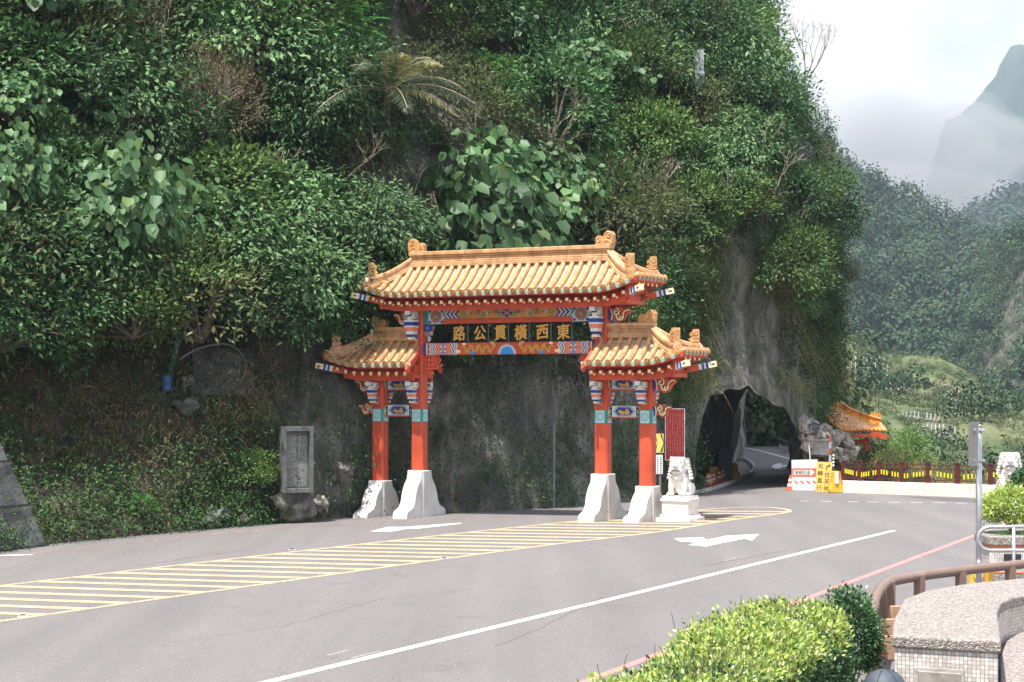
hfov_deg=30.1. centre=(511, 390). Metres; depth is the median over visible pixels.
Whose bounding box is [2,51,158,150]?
broadleaf shrub
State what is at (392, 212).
glossy tree
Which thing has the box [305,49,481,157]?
palm tree
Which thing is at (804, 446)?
rock
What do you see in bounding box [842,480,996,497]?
parapet
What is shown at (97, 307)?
hillside tree
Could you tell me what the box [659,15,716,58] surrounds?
sparse bush
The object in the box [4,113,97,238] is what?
hillside tree
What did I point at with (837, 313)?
hillside tree
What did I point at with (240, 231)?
glossy tree
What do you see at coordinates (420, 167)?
bare tree
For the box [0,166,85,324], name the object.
sparse bush
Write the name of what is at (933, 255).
hill forest
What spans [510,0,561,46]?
hillside bush
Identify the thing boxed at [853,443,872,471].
sparse bush
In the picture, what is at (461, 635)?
lane line
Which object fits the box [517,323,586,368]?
hillside tree
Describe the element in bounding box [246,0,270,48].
bare tree
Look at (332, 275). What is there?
glossy tree
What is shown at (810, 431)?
rock
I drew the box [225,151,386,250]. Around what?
glossy tree
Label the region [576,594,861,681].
hedge
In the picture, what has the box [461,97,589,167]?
sparse bush
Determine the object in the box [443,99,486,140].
bare tree
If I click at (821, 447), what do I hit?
concrete block
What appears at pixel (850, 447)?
rock
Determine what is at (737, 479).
tunnel kerb
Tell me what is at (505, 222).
broadleaf shrub
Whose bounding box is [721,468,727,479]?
traffic cone
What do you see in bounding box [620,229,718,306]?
sparse bush
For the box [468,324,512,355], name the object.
hillside bush
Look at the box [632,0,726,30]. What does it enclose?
glossy tree
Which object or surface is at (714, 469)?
plastic crate
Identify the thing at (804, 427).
rock
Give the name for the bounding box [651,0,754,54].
sparse bush
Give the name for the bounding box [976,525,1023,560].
handrail
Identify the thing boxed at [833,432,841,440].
rock
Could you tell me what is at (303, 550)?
median line
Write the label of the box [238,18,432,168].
hillside tree
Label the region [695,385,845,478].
tunnel
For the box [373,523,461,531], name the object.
lane arrow
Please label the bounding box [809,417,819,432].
rock
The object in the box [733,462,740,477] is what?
plastic barrier
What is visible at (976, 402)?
terrace trees
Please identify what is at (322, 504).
rock
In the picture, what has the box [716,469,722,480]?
traffic cone
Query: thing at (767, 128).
bare tree
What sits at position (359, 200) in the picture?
glossy tree
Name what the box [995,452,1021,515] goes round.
stone lion
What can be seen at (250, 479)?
bank grass
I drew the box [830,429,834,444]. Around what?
rock
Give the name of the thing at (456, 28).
sparse bush
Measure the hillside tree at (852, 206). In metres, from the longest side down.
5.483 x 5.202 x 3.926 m
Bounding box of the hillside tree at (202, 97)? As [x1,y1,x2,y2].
[111,50,252,185]
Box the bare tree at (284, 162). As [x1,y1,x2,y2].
[270,147,303,191]
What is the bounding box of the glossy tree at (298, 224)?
[266,212,324,244]
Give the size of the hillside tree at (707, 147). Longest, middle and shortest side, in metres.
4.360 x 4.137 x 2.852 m
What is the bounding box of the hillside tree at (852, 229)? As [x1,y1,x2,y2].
[838,210,866,240]
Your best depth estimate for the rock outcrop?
78.15 m
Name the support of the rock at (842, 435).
on the rock at (847, 438)
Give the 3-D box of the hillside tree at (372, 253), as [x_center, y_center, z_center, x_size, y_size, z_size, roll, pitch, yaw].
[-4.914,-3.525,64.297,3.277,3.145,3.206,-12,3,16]
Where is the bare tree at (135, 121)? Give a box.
[124,109,147,137]
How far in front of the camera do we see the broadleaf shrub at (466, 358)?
64.04 m
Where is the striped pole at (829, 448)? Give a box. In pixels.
[829,435,830,461]
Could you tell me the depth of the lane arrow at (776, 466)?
95.72 m
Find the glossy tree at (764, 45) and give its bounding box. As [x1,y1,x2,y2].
[692,6,808,104]
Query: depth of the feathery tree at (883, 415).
85.79 m
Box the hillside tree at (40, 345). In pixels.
[0,259,103,382]
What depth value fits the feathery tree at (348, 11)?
66.69 m
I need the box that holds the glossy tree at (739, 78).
[666,50,780,118]
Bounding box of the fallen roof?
[826,401,887,450]
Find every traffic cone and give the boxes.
[703,472,711,484]
[712,471,717,483]
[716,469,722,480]
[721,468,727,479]
[785,475,791,490]
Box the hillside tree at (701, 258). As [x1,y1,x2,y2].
[676,245,716,290]
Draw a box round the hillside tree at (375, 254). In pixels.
[286,214,428,313]
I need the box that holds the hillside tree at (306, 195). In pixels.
[286,177,329,219]
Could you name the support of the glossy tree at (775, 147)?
on the cliff
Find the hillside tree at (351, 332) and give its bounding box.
[302,272,397,351]
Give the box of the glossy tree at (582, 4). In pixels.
[545,0,632,49]
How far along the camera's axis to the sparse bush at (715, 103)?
75.08 m
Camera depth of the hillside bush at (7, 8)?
59.63 m
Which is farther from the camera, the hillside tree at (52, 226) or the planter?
the hillside tree at (52, 226)
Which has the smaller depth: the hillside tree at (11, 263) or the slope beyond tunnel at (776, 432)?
the hillside tree at (11, 263)
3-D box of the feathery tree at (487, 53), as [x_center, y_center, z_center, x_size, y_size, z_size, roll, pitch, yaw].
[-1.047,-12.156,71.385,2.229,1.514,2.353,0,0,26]
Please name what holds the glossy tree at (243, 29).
on the cliff
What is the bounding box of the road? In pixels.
[0,445,1023,681]
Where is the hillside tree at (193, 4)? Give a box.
[118,0,301,67]
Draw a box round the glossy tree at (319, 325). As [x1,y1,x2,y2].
[269,262,363,346]
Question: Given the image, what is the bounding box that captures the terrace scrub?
[842,330,1023,484]
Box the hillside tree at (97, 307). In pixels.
[0,229,185,350]
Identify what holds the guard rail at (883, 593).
on the road
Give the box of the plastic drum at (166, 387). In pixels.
[162,375,171,390]
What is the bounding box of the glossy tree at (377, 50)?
[296,22,406,91]
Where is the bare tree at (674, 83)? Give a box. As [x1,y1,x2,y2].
[668,64,682,105]
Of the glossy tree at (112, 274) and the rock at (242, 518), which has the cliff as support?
the glossy tree at (112, 274)
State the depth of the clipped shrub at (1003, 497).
38.54 m
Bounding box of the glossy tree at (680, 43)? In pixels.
[616,18,731,95]
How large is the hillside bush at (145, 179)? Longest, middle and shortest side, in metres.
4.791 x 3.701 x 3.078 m
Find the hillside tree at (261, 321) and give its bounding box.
[196,247,345,351]
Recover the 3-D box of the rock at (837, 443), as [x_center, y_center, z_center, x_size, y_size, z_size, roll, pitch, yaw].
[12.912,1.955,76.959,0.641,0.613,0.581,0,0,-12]
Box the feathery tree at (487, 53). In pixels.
[451,45,509,82]
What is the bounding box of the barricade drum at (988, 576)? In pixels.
[969,572,992,582]
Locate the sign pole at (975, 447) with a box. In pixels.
[968,422,984,582]
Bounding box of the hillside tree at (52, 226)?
[0,158,125,335]
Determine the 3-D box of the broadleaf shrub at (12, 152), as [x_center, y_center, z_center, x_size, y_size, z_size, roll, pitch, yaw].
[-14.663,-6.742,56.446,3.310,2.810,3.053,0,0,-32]
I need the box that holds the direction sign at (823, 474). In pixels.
[815,462,831,491]
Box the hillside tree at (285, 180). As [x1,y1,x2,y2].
[257,161,311,211]
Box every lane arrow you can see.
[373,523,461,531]
[674,534,758,545]
[771,463,786,468]
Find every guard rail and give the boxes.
[770,438,788,449]
[866,559,1023,675]
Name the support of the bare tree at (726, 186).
on the cliff
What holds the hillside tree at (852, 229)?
on the cliff
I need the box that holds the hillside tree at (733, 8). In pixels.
[655,0,772,68]
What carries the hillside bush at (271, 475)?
on the cliff
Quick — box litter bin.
[863,668,903,681]
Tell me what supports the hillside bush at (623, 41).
on the cliff
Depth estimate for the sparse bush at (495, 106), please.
69.26 m
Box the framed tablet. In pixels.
[270,426,316,522]
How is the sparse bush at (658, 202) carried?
on the cliff
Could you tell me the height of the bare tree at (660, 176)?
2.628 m
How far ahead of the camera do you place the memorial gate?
59.38 m
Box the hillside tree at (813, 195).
[756,153,840,229]
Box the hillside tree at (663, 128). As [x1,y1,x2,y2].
[646,99,698,143]
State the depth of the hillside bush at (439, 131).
68.33 m
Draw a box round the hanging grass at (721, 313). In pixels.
[551,233,858,439]
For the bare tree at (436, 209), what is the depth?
64.57 m
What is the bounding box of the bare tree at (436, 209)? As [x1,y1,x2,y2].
[419,191,445,239]
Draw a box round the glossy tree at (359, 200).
[336,187,389,217]
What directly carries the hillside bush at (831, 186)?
on the cliff
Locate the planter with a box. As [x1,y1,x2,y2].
[974,528,1023,580]
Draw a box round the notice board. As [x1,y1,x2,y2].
[665,408,684,490]
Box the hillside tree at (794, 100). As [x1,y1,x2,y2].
[698,42,820,145]
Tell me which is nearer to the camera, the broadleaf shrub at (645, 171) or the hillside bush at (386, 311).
the hillside bush at (386, 311)
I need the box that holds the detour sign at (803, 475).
[791,459,817,490]
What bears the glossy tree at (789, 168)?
on the cliff
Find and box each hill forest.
[808,123,1021,365]
[938,216,1023,403]
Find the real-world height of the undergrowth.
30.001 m
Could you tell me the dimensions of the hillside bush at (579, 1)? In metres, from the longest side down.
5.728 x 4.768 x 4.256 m
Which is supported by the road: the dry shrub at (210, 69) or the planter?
the planter
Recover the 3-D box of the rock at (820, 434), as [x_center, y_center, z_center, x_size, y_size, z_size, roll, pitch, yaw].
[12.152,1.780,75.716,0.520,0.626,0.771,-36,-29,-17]
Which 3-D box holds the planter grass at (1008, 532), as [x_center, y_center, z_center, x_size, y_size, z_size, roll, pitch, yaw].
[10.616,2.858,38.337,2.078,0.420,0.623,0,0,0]
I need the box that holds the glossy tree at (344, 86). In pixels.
[213,18,397,146]
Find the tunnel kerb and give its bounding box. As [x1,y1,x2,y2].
[693,458,756,494]
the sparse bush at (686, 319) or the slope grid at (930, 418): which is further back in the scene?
the slope grid at (930, 418)
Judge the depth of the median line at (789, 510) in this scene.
42.63 m
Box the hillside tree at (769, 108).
[755,86,815,151]
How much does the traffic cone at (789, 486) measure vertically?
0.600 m
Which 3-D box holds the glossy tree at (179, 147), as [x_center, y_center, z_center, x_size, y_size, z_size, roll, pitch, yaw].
[-12.216,-8.331,61.286,5.183,4.451,5.151,0,0,14]
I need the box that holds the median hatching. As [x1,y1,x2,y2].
[0,511,788,620]
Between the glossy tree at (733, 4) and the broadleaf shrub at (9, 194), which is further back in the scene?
the glossy tree at (733, 4)
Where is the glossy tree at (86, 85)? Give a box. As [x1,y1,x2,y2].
[37,23,228,152]
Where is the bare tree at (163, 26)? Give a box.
[146,0,187,53]
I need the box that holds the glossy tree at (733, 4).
[713,0,753,17]
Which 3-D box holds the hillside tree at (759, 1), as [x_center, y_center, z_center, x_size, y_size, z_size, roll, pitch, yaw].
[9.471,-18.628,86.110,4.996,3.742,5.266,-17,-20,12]
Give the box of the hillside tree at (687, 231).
[613,187,712,254]
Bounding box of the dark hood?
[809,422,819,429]
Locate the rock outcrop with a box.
[787,438,864,481]
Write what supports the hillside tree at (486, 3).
on the cliff
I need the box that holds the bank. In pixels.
[860,446,945,482]
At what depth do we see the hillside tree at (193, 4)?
64.72 m
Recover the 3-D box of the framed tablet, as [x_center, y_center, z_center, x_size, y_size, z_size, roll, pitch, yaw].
[-6.797,2.695,59.579,1.566,3.165,1.142,0,0,-18]
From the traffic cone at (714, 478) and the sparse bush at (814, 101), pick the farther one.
the sparse bush at (814, 101)
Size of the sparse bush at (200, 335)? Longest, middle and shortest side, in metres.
6.759 x 5.704 x 4.589 m
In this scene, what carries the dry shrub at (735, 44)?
on the cliff
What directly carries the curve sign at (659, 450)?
on the road
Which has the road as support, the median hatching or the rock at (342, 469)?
the median hatching
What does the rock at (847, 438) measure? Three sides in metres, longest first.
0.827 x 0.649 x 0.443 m
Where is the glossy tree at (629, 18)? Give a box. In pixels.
[573,0,661,36]
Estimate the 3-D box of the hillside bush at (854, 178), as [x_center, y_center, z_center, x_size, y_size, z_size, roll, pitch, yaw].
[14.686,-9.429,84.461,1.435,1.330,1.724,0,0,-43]
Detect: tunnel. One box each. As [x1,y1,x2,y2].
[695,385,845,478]
[744,403,789,444]
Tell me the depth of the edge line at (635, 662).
38.70 m
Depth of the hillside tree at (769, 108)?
77.30 m
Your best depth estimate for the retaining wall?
51.21 m
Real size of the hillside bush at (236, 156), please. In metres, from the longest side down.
7.575 x 5.851 x 3.800 m
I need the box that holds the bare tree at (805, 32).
[784,8,840,90]
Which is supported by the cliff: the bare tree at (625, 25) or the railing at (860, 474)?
the bare tree at (625, 25)
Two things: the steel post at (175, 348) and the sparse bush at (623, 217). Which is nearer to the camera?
the steel post at (175, 348)
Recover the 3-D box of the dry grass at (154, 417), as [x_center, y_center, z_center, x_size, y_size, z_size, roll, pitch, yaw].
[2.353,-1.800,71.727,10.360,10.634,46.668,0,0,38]
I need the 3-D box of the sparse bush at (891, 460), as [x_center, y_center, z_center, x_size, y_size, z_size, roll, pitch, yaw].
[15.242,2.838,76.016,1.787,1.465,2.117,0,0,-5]
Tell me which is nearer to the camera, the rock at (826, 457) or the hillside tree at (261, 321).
the hillside tree at (261, 321)
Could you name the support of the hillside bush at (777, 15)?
on the cliff
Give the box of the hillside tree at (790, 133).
[737,107,808,161]
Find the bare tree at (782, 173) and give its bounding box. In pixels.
[773,141,806,192]
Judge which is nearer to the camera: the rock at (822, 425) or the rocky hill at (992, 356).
the rock at (822, 425)
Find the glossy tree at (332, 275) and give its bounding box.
[240,220,379,322]
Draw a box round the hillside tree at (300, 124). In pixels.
[222,60,367,177]
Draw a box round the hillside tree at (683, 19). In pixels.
[595,0,717,41]
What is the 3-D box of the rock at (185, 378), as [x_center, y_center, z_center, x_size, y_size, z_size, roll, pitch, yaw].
[-10.092,-0.297,59.392,0.450,0.475,0.511,0,0,-16]
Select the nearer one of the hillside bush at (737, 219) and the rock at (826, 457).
the hillside bush at (737, 219)
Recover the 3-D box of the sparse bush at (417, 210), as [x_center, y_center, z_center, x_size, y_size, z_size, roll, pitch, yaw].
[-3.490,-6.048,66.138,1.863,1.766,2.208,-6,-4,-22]
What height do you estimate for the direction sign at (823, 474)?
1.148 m
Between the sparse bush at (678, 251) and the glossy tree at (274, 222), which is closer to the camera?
the glossy tree at (274, 222)
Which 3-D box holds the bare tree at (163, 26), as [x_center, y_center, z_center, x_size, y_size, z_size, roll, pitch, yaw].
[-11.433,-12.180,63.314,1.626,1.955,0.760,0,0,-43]
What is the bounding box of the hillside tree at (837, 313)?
[808,284,847,332]
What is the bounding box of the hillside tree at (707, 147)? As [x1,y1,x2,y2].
[643,127,735,195]
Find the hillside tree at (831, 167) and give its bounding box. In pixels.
[798,151,845,195]
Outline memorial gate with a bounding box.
[315,230,716,522]
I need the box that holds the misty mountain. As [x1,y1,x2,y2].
[911,44,1023,218]
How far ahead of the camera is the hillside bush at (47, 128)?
59.26 m
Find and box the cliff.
[0,0,832,551]
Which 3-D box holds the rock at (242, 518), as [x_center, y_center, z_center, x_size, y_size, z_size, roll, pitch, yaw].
[-8.230,3.947,58.561,0.292,0.445,0.234,9,0,0]
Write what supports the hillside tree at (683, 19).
on the cliff
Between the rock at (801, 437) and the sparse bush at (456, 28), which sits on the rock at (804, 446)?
the rock at (801, 437)
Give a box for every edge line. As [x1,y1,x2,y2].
[579,522,1011,681]
[748,448,788,458]
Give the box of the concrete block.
[809,439,828,454]
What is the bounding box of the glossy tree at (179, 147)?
[50,62,219,184]
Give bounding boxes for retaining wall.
[0,443,46,550]
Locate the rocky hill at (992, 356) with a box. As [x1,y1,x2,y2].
[957,241,1023,395]
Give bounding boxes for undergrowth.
[0,0,865,551]
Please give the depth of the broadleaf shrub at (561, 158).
68.58 m
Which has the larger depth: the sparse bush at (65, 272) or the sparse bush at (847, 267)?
the sparse bush at (847, 267)
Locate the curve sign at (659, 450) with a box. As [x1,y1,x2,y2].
[656,434,663,491]
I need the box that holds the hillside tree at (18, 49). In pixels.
[0,7,132,123]
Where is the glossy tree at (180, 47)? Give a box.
[136,23,240,99]
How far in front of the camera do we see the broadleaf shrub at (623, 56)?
72.91 m
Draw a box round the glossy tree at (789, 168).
[761,153,815,192]
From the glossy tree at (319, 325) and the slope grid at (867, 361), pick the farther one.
the slope grid at (867, 361)
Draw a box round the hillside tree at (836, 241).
[803,209,850,265]
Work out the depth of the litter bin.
20.29 m
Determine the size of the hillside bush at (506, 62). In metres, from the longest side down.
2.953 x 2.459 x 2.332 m
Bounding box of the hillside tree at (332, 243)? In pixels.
[306,213,361,283]
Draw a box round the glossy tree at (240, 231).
[187,184,310,290]
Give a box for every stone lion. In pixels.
[656,457,704,521]
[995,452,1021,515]
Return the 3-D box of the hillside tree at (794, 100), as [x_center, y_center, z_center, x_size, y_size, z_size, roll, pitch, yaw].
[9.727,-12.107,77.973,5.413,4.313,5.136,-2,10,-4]
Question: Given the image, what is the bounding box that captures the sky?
[746,0,1023,201]
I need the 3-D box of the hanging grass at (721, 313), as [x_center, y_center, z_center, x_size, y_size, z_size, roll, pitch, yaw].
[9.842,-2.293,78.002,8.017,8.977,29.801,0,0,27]
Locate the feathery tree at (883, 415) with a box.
[867,407,892,426]
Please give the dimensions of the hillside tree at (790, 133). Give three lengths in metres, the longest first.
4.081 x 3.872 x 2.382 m
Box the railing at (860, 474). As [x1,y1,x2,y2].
[840,460,1023,484]
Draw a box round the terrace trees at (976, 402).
[847,323,1023,482]
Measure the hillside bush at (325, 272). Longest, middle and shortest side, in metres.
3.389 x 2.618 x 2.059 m
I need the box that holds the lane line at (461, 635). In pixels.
[261,531,893,681]
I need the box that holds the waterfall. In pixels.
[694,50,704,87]
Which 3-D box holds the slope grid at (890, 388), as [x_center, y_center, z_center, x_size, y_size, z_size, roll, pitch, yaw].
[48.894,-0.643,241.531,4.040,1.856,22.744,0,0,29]
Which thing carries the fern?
on the cliff
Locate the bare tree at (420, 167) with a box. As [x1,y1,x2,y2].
[409,157,430,192]
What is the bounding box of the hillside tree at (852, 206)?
[816,155,878,239]
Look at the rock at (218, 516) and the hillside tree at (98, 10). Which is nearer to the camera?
the rock at (218, 516)
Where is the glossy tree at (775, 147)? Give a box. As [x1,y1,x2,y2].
[685,97,798,168]
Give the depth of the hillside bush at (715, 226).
72.21 m
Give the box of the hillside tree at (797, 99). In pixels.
[731,50,825,135]
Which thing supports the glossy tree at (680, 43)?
on the cliff
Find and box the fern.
[124,493,162,515]
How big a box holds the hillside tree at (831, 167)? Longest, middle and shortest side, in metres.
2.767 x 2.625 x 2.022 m
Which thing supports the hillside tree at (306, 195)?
on the cliff
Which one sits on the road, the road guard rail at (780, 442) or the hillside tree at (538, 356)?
the road guard rail at (780, 442)
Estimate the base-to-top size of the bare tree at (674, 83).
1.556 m
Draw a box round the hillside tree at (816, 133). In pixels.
[801,120,825,151]
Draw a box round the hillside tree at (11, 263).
[0,219,43,378]
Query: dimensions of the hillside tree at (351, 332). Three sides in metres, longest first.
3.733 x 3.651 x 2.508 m
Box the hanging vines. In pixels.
[18,222,752,439]
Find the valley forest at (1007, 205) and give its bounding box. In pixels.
[944,179,1023,234]
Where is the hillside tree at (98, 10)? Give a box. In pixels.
[34,0,150,31]
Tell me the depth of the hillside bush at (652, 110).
72.66 m
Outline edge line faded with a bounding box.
[7,516,529,556]
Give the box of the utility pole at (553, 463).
[553,423,554,505]
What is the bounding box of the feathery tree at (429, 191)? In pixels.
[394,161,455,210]
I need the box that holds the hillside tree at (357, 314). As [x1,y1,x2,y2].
[321,290,391,325]
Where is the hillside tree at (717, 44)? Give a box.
[675,13,759,101]
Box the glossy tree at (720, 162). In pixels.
[674,117,787,204]
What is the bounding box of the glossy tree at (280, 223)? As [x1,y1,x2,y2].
[227,194,308,248]
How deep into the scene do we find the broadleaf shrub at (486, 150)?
66.70 m
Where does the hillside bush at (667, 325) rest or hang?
on the cliff
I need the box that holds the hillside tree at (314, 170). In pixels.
[278,156,348,197]
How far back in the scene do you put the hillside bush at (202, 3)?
66.86 m
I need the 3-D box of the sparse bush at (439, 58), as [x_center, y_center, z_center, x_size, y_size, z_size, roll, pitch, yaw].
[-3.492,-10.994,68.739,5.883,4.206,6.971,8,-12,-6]
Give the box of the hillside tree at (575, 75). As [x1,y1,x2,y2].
[473,28,632,161]
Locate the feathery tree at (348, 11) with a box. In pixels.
[216,0,394,49]
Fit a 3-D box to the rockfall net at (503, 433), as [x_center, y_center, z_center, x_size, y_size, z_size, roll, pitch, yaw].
[-0.085,1.417,64.859,4.544,4.677,1.753,0,0,-29]
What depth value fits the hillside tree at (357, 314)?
63.27 m
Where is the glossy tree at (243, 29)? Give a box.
[148,0,361,109]
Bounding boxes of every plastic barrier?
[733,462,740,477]
[828,471,843,492]
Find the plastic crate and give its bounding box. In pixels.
[707,467,717,475]
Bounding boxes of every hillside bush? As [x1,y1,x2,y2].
[0,0,81,81]
[18,108,122,193]
[67,267,198,364]
[93,156,178,244]
[116,220,250,321]
[143,125,310,237]
[166,0,228,23]
[214,0,382,51]
[229,445,279,487]
[279,251,347,305]
[327,0,397,17]
[357,256,443,333]
[371,0,472,38]
[392,111,461,152]
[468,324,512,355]
[475,49,536,105]
[489,323,554,336]
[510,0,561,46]
[528,0,618,31]
[565,98,641,165]
[568,68,671,136]
[572,19,701,98]
[581,290,673,334]
[592,87,724,177]
[625,71,686,117]
[632,305,683,333]
[656,164,736,255]
[663,233,721,286]
[683,164,787,227]
[709,199,744,232]
[728,0,806,76]
[743,209,844,305]
[764,72,809,131]
[781,160,849,213]
[836,165,860,189]
[859,438,913,468]
[871,425,939,476]
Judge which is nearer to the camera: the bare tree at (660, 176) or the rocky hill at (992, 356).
the bare tree at (660, 176)
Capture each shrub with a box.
[0,59,32,117]
[0,64,75,136]
[0,116,67,207]
[0,155,50,235]
[1,0,144,32]
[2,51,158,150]
[47,129,213,252]
[57,126,121,163]
[141,160,262,240]
[164,27,279,176]
[332,215,398,262]
[408,154,575,255]
[421,119,551,229]
[444,332,486,363]
[462,0,557,48]
[506,140,633,235]
[517,136,610,191]
[522,32,662,100]
[552,174,615,220]
[614,153,666,196]
[616,176,698,235]
[702,25,772,68]
[818,580,891,681]
[972,480,1023,530]
[1000,465,1023,488]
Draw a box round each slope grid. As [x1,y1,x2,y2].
[847,354,887,375]
[872,380,909,391]
[898,411,939,420]
[922,422,955,437]
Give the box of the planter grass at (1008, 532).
[989,528,1023,535]
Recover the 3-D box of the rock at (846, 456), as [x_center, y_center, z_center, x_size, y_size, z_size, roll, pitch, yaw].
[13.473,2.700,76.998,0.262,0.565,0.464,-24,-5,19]
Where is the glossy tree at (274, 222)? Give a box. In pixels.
[125,174,331,299]
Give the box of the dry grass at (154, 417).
[1,238,782,479]
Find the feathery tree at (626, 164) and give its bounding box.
[587,143,643,217]
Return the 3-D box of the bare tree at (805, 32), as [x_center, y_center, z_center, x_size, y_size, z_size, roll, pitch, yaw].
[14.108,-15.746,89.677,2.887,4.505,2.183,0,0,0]
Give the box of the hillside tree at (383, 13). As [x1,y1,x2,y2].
[325,0,399,47]
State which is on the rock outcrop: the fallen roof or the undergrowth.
the fallen roof
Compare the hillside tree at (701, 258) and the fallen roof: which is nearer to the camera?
the hillside tree at (701, 258)
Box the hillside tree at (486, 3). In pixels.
[416,0,554,58]
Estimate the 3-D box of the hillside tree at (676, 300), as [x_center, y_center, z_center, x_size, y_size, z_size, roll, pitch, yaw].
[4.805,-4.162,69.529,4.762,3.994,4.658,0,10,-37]
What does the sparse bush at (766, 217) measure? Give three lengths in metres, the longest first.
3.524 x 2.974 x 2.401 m
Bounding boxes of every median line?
[0,509,791,621]
[6,507,785,584]
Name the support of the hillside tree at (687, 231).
on the cliff
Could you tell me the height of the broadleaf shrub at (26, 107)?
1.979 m
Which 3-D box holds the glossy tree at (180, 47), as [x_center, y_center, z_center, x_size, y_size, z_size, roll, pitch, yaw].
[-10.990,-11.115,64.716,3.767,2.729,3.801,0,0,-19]
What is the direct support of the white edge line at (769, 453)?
on the road
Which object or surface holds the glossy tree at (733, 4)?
on the cliff
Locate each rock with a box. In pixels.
[172,395,199,415]
[181,374,193,387]
[200,508,229,528]
[240,512,248,523]
[314,495,328,515]
[328,461,353,486]
[798,433,808,440]
[799,414,807,434]
[800,419,810,435]
[800,434,815,453]
[805,424,815,434]
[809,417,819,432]
[816,429,825,438]
[820,422,829,435]
[823,445,839,464]
[826,424,831,436]
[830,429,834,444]
[831,447,842,455]
[832,436,840,446]
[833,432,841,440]
[834,429,844,441]
[835,455,846,462]
[840,432,854,446]
[842,453,848,464]
[843,446,859,459]
[844,443,855,449]
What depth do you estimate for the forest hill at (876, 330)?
543.44 m
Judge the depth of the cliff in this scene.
63.86 m
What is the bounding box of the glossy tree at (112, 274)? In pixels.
[21,154,210,338]
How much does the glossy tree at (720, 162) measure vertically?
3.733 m
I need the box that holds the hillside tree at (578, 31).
[500,2,615,111]
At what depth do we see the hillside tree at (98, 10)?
63.16 m
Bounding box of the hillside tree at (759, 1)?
[746,0,778,14]
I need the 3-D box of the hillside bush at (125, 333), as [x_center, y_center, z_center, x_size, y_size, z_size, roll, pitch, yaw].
[-11.579,-2.532,57.960,5.190,2.514,4.009,-18,-17,18]
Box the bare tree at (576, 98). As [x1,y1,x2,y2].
[550,84,591,134]
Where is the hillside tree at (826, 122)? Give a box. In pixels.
[805,97,839,148]
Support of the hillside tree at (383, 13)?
on the cliff
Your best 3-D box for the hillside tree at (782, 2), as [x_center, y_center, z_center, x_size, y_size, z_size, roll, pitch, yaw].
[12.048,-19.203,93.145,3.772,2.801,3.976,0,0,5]
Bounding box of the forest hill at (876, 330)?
[859,237,930,355]
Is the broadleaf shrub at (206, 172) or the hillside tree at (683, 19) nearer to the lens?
the broadleaf shrub at (206, 172)
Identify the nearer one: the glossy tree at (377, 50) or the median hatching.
the median hatching
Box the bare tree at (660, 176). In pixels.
[636,156,682,221]
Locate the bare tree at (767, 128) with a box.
[756,116,786,145]
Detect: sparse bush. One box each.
[0,0,52,98]
[0,118,38,141]
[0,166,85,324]
[0,227,162,344]
[1,0,156,96]
[96,0,198,60]
[103,221,306,354]
[313,111,435,205]
[364,26,485,133]
[393,194,431,230]
[400,0,496,64]
[420,50,537,147]
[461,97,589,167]
[551,165,679,303]
[553,143,718,267]
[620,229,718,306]
[649,66,763,146]
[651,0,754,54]
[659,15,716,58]
[669,300,702,333]
[735,165,794,235]
[783,67,824,137]
[816,137,846,173]
[831,352,851,386]
[839,259,862,281]
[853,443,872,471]
[871,445,918,477]
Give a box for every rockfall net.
[179,343,254,394]
[325,375,410,508]
[456,365,555,500]
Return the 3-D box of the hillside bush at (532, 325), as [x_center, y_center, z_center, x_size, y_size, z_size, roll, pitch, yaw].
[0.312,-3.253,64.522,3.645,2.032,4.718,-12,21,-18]
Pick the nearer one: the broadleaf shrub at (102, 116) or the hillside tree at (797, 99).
the broadleaf shrub at (102, 116)
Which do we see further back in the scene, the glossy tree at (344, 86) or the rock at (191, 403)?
the glossy tree at (344, 86)
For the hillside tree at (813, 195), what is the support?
on the cliff
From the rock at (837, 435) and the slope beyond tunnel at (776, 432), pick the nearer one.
the rock at (837, 435)
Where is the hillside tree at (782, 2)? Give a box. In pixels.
[747,0,794,23]
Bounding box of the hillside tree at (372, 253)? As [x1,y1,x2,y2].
[339,250,394,334]
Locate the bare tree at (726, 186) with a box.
[718,170,735,208]
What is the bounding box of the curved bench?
[892,579,1023,681]
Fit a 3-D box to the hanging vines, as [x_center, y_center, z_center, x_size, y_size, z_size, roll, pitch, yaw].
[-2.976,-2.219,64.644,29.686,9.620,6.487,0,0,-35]
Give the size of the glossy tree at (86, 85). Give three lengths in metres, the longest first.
7.366 x 6.767 x 4.109 m
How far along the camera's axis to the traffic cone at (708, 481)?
77.93 m
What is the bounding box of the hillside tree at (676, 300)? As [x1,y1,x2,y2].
[589,222,706,332]
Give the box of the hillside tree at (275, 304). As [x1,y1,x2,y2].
[242,283,308,319]
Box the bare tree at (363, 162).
[348,133,389,176]
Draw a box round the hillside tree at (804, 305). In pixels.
[776,279,833,321]
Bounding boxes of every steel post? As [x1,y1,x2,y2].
[167,315,186,375]
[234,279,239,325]
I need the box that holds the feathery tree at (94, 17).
[67,1,146,43]
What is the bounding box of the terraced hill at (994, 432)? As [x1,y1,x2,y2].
[838,337,1023,484]
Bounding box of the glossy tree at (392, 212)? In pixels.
[313,171,445,261]
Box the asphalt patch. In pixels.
[904,496,987,502]
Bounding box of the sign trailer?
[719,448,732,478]
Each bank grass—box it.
[6,430,710,537]
[790,437,997,484]
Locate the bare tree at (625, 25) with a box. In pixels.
[616,17,638,38]

